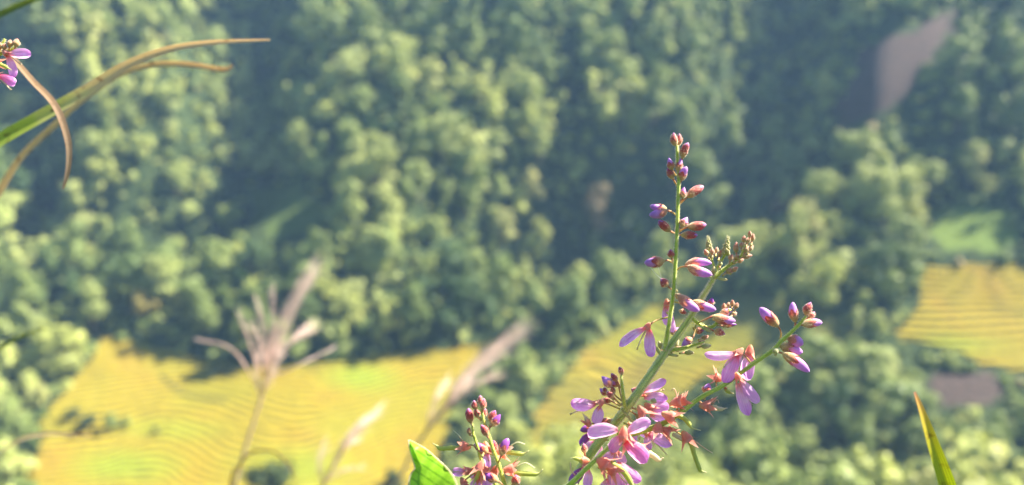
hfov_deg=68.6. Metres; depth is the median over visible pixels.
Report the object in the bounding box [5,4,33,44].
broadleaf tree
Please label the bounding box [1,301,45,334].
broadleaf tree
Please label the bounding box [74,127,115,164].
broadleaf tree
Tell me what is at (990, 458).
broadleaf tree
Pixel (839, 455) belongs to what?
broadleaf tree
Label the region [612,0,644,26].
broadleaf tree
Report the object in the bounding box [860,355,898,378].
broadleaf tree
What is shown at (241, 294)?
broadleaf tree
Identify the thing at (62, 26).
broadleaf tree
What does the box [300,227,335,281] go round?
broadleaf tree
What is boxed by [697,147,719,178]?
broadleaf tree
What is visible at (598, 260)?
broadleaf tree
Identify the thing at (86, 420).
field bush
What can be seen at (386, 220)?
broadleaf tree
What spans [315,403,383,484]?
silver grass
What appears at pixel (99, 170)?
broadleaf tree
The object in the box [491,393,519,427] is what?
broadleaf tree
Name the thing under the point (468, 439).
broadleaf tree
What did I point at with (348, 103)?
broadleaf tree
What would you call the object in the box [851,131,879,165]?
broadleaf tree
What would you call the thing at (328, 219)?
broadleaf tree
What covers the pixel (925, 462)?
broadleaf tree
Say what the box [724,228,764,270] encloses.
broadleaf tree
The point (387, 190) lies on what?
broadleaf tree
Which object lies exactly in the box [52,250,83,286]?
broadleaf tree
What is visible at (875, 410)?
broadleaf tree
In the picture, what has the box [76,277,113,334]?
broadleaf tree
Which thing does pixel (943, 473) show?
grass blade
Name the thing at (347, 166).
broadleaf tree
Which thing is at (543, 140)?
broadleaf tree
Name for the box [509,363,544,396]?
broadleaf tree
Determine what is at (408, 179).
broadleaf tree
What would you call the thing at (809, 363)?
broadleaf tree
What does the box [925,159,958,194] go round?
broadleaf tree
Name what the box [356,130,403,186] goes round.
broadleaf tree
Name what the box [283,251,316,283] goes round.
broadleaf tree
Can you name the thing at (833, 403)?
broadleaf tree
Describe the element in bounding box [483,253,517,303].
broadleaf tree
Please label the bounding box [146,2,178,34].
broadleaf tree
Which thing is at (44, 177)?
broadleaf tree
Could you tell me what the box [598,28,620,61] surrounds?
broadleaf tree
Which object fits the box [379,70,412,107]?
broadleaf tree
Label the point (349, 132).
broadleaf tree
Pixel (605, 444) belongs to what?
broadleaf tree
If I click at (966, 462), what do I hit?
forest
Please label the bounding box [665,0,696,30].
broadleaf tree
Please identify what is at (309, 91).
broadleaf tree
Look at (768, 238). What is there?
broadleaf tree
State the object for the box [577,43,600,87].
broadleaf tree
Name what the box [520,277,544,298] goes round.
broadleaf tree
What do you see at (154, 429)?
field bush
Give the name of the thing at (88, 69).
broadleaf tree
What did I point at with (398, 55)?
broadleaf tree
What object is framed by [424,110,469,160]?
broadleaf tree
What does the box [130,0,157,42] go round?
broadleaf tree
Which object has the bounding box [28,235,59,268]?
broadleaf tree
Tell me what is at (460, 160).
broadleaf tree
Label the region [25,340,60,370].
broadleaf tree
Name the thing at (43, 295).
broadleaf tree
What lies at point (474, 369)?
silver grass
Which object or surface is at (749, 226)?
broadleaf tree
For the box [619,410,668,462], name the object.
broadleaf tree
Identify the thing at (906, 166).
broadleaf tree
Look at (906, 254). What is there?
broadleaf tree
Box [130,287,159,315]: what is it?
broadleaf tree
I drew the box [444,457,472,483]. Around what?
broadleaf tree
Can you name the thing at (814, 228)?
broadleaf tree
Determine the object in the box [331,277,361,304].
broadleaf tree
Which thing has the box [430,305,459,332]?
broadleaf tree
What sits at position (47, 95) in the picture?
grass blade
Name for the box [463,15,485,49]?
broadleaf tree
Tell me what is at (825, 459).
broadleaf tree
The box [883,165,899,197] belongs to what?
broadleaf tree
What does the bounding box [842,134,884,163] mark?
broadleaf tree
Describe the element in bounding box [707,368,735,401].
broadleaf tree
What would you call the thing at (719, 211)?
broadleaf tree
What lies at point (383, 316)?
broadleaf tree
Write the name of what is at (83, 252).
broadleaf tree
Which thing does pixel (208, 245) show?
broadleaf tree
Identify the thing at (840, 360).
broadleaf tree
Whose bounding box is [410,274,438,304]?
broadleaf tree
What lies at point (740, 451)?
broadleaf tree
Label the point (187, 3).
broadleaf tree
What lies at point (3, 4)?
broadleaf tree
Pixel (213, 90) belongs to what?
broadleaf tree
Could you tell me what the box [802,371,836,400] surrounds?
broadleaf tree
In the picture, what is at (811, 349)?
broadleaf tree
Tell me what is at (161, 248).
broadleaf tree
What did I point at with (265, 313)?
broadleaf tree
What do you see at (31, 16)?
broadleaf tree
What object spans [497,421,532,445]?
broadleaf tree
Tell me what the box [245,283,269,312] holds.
broadleaf tree
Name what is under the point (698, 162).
broadleaf tree
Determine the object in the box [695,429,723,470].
broadleaf tree
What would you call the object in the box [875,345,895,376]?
broadleaf tree
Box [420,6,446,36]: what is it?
broadleaf tree
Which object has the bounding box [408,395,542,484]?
flowering plant
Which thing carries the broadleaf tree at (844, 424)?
on the terrain at (880, 86)
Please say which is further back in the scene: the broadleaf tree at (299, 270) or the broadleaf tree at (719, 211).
the broadleaf tree at (719, 211)
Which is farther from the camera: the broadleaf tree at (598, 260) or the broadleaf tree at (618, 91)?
the broadleaf tree at (618, 91)
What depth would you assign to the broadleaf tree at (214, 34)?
338.00 m
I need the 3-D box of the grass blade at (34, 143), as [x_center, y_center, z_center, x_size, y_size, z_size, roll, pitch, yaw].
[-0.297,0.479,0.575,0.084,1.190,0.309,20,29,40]
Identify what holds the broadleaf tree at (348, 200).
on the terrain at (880, 86)
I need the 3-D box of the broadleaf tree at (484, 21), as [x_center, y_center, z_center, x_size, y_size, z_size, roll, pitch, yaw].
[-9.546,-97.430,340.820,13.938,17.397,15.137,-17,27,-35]
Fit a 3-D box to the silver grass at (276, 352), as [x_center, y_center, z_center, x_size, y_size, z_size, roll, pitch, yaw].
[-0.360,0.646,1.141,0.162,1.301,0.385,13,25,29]
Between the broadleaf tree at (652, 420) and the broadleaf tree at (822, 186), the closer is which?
the broadleaf tree at (652, 420)
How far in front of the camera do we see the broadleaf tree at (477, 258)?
271.30 m
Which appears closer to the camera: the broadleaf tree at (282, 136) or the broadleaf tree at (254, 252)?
the broadleaf tree at (254, 252)
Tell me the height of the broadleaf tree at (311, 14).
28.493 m
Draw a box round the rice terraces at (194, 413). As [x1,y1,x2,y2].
[23,335,504,484]
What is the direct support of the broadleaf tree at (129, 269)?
on the terrain at (880, 86)
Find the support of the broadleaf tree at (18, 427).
on the terrain at (880, 86)
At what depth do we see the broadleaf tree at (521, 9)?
320.94 m
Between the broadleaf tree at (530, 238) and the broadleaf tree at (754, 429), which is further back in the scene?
the broadleaf tree at (530, 238)
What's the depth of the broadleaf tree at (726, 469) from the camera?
185.79 m
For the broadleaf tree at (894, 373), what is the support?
on the terrain at (880, 86)
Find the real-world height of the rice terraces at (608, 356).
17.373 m
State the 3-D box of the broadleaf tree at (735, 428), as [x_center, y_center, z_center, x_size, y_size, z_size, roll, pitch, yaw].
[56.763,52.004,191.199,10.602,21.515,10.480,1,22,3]
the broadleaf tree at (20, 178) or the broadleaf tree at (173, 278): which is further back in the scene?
the broadleaf tree at (20, 178)
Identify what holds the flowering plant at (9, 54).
on the terrain at (880, 86)
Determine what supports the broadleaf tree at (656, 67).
on the terrain at (880, 86)
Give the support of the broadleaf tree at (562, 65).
on the terrain at (880, 86)
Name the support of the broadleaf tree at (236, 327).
on the terrain at (880, 86)
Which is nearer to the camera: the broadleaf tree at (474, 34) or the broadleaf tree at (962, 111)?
the broadleaf tree at (962, 111)
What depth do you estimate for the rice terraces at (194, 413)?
207.33 m
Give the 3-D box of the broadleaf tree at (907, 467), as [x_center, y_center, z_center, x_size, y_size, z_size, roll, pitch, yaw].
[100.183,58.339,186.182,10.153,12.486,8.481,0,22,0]
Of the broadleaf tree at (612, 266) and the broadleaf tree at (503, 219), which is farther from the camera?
the broadleaf tree at (503, 219)
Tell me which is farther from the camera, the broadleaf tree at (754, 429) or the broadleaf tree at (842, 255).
the broadleaf tree at (842, 255)
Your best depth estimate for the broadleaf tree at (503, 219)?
281.04 m
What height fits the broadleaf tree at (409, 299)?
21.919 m
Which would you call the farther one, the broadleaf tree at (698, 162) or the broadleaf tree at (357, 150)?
the broadleaf tree at (698, 162)
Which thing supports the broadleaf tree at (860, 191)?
on the terrain at (880, 86)
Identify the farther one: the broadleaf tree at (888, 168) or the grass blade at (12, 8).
the broadleaf tree at (888, 168)
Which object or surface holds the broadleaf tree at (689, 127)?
on the terrain at (880, 86)
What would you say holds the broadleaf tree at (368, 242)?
on the terrain at (880, 86)
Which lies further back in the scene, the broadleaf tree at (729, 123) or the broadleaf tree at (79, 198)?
the broadleaf tree at (729, 123)
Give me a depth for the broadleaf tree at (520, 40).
307.41 m
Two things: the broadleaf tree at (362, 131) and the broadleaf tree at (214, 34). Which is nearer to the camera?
the broadleaf tree at (362, 131)
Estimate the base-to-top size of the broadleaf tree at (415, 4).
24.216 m
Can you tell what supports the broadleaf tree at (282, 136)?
on the terrain at (880, 86)
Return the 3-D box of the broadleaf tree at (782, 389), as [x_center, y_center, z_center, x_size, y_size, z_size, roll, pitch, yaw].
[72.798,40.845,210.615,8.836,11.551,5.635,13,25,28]
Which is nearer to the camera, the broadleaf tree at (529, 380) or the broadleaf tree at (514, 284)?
the broadleaf tree at (529, 380)
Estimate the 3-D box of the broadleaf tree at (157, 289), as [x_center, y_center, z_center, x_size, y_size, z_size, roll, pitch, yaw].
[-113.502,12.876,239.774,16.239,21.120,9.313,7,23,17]
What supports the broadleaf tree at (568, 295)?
on the terrain at (880, 86)
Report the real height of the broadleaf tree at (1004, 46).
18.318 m
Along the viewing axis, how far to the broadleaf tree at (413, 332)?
229.58 m
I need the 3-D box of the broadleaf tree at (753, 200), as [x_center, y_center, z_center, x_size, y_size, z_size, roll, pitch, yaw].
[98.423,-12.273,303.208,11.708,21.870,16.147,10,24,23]
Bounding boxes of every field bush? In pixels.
[61,406,81,420]
[75,412,100,429]
[102,411,119,428]
[120,416,130,426]
[151,427,160,433]
[205,363,221,376]
[223,366,236,372]
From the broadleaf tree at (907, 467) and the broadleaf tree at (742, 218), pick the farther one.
the broadleaf tree at (742, 218)
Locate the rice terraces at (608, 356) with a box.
[528,301,767,453]
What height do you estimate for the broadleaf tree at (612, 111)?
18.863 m
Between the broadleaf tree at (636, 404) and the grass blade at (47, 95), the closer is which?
the grass blade at (47, 95)
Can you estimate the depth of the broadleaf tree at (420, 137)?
271.21 m
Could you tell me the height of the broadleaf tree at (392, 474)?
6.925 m
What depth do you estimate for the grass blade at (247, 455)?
0.80 m
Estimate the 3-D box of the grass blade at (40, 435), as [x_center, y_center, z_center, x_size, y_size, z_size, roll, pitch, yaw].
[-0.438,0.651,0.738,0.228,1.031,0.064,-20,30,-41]
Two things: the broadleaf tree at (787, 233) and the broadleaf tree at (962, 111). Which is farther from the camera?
the broadleaf tree at (962, 111)
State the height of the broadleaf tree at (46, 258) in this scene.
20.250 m
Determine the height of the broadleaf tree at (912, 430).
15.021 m
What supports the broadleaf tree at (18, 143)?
on the terrain at (880, 86)
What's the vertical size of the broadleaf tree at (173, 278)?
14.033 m
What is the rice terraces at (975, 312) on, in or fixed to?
on the terrain at (880, 86)
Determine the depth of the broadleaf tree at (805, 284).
233.30 m
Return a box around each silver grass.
[193,249,336,484]
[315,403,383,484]
[391,314,540,484]
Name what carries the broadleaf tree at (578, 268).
on the terrain at (880, 86)
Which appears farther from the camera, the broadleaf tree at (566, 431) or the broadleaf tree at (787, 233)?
the broadleaf tree at (787, 233)
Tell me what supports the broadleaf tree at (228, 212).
on the terrain at (880, 86)
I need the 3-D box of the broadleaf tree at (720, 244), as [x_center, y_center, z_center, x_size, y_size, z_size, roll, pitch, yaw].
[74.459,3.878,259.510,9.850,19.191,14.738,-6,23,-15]
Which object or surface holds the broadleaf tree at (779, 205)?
on the terrain at (880, 86)
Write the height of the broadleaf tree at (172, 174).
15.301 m
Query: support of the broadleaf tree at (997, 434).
on the terrain at (880, 86)
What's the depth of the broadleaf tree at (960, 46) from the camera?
278.85 m
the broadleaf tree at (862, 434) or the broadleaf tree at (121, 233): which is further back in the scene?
the broadleaf tree at (121, 233)
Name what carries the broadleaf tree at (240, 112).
on the terrain at (880, 86)
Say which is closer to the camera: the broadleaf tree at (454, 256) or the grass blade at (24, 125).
the grass blade at (24, 125)
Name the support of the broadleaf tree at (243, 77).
on the terrain at (880, 86)
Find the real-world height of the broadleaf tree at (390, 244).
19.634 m
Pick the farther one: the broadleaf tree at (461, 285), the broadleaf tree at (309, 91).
the broadleaf tree at (309, 91)
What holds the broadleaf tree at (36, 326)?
on the terrain at (880, 86)
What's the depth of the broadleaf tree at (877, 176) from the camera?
250.32 m
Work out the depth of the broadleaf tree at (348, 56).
291.80 m
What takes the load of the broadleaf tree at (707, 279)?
on the terrain at (880, 86)
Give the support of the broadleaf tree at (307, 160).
on the terrain at (880, 86)
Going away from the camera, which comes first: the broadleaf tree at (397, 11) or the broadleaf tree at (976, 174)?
the broadleaf tree at (976, 174)
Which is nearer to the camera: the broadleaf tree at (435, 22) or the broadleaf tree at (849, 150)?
the broadleaf tree at (849, 150)
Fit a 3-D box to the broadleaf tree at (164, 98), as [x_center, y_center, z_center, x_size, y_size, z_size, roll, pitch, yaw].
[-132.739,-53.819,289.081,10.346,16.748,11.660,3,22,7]
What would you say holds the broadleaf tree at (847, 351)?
on the terrain at (880, 86)
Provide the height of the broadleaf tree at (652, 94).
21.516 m
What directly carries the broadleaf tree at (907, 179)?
on the terrain at (880, 86)
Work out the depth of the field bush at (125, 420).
204.37 m
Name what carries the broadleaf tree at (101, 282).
on the terrain at (880, 86)
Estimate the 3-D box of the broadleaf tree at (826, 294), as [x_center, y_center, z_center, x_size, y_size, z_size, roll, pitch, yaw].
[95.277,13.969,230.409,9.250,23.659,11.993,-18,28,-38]
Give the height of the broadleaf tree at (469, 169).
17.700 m
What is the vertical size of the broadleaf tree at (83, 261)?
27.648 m
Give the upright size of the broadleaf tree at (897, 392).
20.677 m
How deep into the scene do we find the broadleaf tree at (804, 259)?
239.78 m
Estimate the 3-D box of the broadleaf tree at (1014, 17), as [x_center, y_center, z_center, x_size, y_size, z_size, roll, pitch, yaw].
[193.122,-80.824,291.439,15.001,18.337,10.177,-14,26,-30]
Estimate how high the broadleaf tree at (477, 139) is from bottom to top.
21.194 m
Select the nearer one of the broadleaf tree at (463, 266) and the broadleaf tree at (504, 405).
the broadleaf tree at (504, 405)
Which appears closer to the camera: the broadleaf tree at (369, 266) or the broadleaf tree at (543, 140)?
the broadleaf tree at (369, 266)
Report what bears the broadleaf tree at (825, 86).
on the terrain at (880, 86)
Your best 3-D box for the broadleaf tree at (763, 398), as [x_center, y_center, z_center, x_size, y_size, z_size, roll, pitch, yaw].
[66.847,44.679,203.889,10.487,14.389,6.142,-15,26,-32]
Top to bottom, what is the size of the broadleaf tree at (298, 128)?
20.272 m
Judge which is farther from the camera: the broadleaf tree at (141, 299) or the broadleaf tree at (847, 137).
the broadleaf tree at (847, 137)
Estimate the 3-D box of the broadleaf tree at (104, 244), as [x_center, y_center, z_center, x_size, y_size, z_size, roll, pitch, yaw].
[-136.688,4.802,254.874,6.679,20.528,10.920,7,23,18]
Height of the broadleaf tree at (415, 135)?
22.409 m
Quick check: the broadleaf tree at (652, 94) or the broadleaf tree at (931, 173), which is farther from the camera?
the broadleaf tree at (652, 94)
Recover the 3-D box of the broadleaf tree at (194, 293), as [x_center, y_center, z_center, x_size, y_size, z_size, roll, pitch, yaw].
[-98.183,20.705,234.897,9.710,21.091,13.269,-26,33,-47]
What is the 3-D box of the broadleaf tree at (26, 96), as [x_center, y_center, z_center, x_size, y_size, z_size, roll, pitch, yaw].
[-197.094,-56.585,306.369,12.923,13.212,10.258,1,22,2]
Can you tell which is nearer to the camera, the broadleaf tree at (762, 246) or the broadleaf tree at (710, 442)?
the broadleaf tree at (710, 442)
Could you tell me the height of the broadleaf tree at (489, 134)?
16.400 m
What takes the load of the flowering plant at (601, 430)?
on the terrain at (880, 86)
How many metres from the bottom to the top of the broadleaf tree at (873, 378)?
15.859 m
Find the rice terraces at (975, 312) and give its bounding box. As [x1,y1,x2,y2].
[895,261,1023,369]
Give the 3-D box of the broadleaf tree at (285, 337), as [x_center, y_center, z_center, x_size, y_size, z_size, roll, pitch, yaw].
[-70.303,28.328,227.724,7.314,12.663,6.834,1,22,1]
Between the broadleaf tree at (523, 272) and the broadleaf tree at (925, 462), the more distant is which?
the broadleaf tree at (523, 272)
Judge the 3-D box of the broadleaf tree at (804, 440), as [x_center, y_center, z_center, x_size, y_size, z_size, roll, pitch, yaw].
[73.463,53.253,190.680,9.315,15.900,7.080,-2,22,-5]
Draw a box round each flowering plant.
[0,39,30,89]
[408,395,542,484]
[565,132,821,484]
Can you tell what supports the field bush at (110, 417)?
on the rice terraces at (194, 413)
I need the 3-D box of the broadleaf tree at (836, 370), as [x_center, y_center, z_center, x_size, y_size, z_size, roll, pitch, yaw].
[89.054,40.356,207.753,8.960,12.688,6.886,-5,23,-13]
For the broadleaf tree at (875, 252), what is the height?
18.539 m
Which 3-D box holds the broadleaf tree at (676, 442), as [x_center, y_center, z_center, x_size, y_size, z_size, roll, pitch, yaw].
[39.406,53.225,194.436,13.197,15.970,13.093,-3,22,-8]
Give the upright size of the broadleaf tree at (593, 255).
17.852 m
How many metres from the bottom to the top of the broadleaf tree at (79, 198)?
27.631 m
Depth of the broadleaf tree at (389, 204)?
254.03 m
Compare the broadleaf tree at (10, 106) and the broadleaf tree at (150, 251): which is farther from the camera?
the broadleaf tree at (10, 106)
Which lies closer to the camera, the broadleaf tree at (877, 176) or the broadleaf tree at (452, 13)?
the broadleaf tree at (877, 176)
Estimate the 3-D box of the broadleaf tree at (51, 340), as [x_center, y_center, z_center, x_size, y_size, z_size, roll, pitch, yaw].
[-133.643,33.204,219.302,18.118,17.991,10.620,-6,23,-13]
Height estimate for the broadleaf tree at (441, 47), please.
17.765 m
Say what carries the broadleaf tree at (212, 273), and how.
on the terrain at (880, 86)
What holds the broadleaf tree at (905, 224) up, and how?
on the terrain at (880, 86)
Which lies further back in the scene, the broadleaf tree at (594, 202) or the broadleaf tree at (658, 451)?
the broadleaf tree at (594, 202)
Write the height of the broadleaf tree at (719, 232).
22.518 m
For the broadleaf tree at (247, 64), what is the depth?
343.78 m
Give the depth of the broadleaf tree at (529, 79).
292.62 m
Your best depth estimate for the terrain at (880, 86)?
284.77 m
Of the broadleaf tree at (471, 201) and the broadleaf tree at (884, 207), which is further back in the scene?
the broadleaf tree at (471, 201)
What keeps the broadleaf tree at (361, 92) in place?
on the terrain at (880, 86)
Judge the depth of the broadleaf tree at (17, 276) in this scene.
229.28 m
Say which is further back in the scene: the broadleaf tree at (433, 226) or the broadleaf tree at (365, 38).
the broadleaf tree at (365, 38)
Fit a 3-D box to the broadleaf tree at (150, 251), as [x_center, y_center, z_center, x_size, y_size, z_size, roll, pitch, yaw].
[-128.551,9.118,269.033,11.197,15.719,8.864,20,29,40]
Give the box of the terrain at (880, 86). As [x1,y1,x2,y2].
[0,0,1023,484]
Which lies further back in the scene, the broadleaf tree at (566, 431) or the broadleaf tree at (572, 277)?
the broadleaf tree at (572, 277)
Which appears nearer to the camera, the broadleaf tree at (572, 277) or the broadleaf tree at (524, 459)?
the broadleaf tree at (524, 459)
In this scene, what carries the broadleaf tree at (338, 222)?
on the terrain at (880, 86)
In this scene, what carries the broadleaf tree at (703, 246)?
on the terrain at (880, 86)
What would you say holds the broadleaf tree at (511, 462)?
on the terrain at (880, 86)
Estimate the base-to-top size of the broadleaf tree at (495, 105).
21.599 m
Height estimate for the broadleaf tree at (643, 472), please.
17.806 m
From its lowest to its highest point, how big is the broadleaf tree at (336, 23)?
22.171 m
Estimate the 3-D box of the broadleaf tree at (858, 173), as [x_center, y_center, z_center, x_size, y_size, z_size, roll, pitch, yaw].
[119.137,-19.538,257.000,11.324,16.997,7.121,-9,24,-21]
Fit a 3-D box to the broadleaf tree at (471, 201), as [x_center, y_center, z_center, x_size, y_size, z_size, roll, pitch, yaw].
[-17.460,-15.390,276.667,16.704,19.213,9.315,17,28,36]
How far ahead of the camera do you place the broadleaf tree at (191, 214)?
285.41 m
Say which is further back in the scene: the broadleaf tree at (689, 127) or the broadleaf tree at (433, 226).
the broadleaf tree at (689, 127)
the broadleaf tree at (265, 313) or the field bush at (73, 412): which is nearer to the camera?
the field bush at (73, 412)
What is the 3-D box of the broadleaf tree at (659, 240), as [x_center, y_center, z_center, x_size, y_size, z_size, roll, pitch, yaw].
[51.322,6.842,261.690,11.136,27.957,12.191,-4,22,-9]
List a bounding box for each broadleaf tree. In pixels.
[0,1,24,38]
[0,92,25,138]
[0,393,32,425]
[0,413,37,448]
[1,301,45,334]
[2,259,41,306]
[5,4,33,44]
[6,167,35,206]
[9,139,44,173]
[10,88,42,113]
[15,0,47,29]
[20,324,86,373]
[25,320,61,349]
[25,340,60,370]
[27,277,49,305]
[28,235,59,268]
[32,162,65,212]
[32,241,58,277]
[39,214,67,240]
[50,6,80,64]
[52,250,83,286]
[55,233,84,258]
[56,220,95,279]
[59,179,98,238]
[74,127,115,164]
[76,53,100,100]
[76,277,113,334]
[81,275,118,306]
[85,158,109,196]
[95,227,121,269]
[110,215,143,262]
[112,253,162,292]
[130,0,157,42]
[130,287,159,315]
[135,255,176,299]
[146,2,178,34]
[146,247,155,254]
[153,82,181,115]
[153,238,181,265]
[154,266,184,296]
[159,163,191,198]
[171,0,198,27]
[175,274,211,327]
[177,201,211,232]
[184,298,222,335]
[196,237,228,272]
[199,246,228,284]
[200,26,228,62]
[202,77,231,117]
[209,241,234,273]
[213,202,246,237]
[227,308,259,352]
[229,65,255,104]
[230,99,256,140]
[230,288,259,314]
[234,58,257,84]
[235,240,271,276]
[239,459,297,484]
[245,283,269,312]
[249,305,275,343]
[259,276,290,309]
[269,318,292,343]
[276,130,294,162]
[279,260,318,300]
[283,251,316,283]
[287,120,312,161]
[292,293,325,320]
[296,0,328,56]
[298,149,327,179]
[300,86,318,115]
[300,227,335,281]
[317,14,351,56]
[323,194,355,227]
[323,201,355,242]
[326,293,367,321]
[330,156,375,200]
[331,46,364,84]
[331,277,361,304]
[334,121,366,159]
[334,178,364,239]
[336,115,369,139]
[341,87,371,111]
[341,226,386,270]
[349,135,368,178]
[350,85,373,116]
[353,0,383,44]
[355,27,382,54]
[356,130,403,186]
[358,255,388,285]
[363,224,407,264]
[368,192,403,225]
[370,303,394,343]
[371,180,402,215]
[377,210,399,240]
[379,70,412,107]
[383,468,406,484]
[385,0,410,25]
[387,47,414,79]
[388,281,428,330]
[397,160,425,198]
[401,159,434,204]
[402,305,431,338]
[403,120,436,160]
[408,122,434,154]
[409,0,430,14]
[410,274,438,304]
[416,56,442,92]
[418,216,442,243]
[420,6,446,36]
[424,27,463,60]
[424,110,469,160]
[426,13,445,41]
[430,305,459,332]
[432,240,464,295]
[441,0,466,36]
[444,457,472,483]
[445,145,489,189]
[445,254,483,292]
[446,276,484,319]
[452,176,482,218]
[456,164,489,196]
[459,425,492,460]
[462,130,494,170]
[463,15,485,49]
[468,247,487,271]
[476,94,505,132]
[478,263,506,293]
[481,8,502,38]
[483,128,509,163]
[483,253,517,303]
[488,207,516,246]
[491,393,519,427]
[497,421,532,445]
[498,456,525,484]
[499,16,530,58]
[505,267,520,296]
[507,0,534,23]
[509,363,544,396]
[514,267,532,295]
[515,75,543,110]
[516,453,532,466]
[518,231,552,260]
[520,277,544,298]
[523,114,550,167]
[530,216,551,256]
[536,422,581,480]
[546,57,571,87]
[547,280,588,331]
[557,273,584,306]
[565,262,589,282]
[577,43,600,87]
[583,182,610,243]
[587,248,600,272]
[590,248,619,284]
[593,251,630,287]
[595,91,624,128]
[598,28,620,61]
[602,436,627,462]
[611,80,638,112]
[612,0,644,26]
[614,426,671,484]
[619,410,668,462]
[623,76,644,109]
[626,394,655,423]
[632,462,654,478]
[638,81,665,126]
[642,228,672,271]
[644,61,671,116]
[661,424,684,455]
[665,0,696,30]
[682,111,704,158]
[685,151,713,185]
[695,239,719,269]
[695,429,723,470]
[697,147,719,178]
[698,262,727,290]
[705,185,731,219]
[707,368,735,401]
[708,228,729,265]
[715,437,744,481]
[716,229,738,263]
[716,408,752,466]
[717,111,745,154]
[723,437,759,484]
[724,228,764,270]
[731,364,778,424]
[734,210,759,229]
[737,221,777,258]
[742,184,769,223]
[746,418,768,473]
[751,389,773,419]
[755,242,769,266]
[763,233,782,251]
[763,371,786,396]
[769,195,790,215]
[778,202,809,263]
[784,331,840,386]
[785,236,817,266]
[785,425,818,465]
[786,274,814,295]
[789,196,824,237]
[795,359,815,387]
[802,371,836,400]
[803,170,848,219]
[807,451,848,471]
[808,254,844,310]
[812,71,838,100]
[817,366,843,388]
[820,382,853,439]
[822,347,857,377]
[831,248,857,276]
[831,411,858,444]
[832,367,861,406]
[832,450,856,472]
[838,131,863,169]
[840,415,877,463]
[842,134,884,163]
[842,343,888,404]
[843,345,855,359]
[846,162,870,196]
[846,172,873,207]
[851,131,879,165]
[852,391,895,444]
[855,367,897,403]
[858,242,901,281]
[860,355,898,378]
[861,168,889,212]
[861,179,908,227]
[873,379,923,445]
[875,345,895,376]
[881,215,929,248]
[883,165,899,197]
[884,347,903,379]
[885,244,927,281]
[888,417,927,456]
[892,168,924,199]
[893,162,915,184]
[894,381,942,427]
[899,458,923,484]
[912,175,930,197]
[912,456,932,474]
[917,160,944,200]
[921,427,946,456]
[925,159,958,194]
[941,36,979,72]
[944,84,978,132]
[952,423,1013,465]
[961,146,989,188]
[982,449,1004,473]
[985,106,1021,132]
[988,448,1023,478]
[991,10,1022,36]
[992,29,1022,62]
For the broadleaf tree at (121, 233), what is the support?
on the terrain at (880, 86)
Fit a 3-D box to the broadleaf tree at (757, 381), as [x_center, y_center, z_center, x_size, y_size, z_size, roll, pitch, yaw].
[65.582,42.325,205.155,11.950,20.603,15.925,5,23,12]
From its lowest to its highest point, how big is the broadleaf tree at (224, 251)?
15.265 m
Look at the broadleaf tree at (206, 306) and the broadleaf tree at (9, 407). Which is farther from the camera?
the broadleaf tree at (206, 306)
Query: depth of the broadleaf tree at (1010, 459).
178.63 m
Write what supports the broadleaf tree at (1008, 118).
on the terrain at (880, 86)
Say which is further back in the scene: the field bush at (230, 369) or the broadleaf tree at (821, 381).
the field bush at (230, 369)
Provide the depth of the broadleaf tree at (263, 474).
161.79 m
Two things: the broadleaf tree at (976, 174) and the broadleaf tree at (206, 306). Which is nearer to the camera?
the broadleaf tree at (206, 306)
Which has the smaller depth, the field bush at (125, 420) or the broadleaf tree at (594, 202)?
the field bush at (125, 420)
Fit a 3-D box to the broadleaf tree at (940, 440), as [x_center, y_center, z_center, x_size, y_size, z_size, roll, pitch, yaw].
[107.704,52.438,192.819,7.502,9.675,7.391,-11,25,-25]
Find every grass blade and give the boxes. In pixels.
[0,0,39,17]
[0,39,269,146]
[0,61,232,195]
[0,327,44,349]
[0,431,92,453]
[5,49,71,188]
[229,449,295,484]
[914,392,955,484]
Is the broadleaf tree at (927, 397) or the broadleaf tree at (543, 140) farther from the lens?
the broadleaf tree at (543, 140)
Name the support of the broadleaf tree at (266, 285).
on the terrain at (880, 86)
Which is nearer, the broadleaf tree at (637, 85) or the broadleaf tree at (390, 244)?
the broadleaf tree at (390, 244)
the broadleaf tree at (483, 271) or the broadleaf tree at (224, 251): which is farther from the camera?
the broadleaf tree at (483, 271)
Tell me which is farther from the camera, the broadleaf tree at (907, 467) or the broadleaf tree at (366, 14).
the broadleaf tree at (366, 14)
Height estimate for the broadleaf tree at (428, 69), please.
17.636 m
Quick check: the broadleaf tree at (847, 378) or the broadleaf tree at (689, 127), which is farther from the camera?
the broadleaf tree at (689, 127)
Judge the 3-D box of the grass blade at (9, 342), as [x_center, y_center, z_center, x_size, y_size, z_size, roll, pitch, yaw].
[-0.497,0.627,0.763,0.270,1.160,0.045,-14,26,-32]
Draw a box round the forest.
[0,0,1023,484]
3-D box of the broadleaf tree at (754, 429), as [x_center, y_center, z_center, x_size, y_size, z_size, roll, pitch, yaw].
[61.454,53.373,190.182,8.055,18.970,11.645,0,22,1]
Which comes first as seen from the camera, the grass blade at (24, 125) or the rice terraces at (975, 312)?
the grass blade at (24, 125)
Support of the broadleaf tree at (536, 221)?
on the terrain at (880, 86)
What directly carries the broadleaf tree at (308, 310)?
on the terrain at (880, 86)
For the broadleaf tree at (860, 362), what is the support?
on the terrain at (880, 86)
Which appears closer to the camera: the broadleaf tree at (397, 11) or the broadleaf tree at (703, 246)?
the broadleaf tree at (703, 246)
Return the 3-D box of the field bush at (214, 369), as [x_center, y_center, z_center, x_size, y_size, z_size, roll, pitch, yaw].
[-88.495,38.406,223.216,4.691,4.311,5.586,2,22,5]
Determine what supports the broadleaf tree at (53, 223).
on the terrain at (880, 86)
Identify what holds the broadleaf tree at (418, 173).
on the terrain at (880, 86)
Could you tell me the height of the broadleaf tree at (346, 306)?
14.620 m
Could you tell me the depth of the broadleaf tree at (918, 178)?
260.81 m

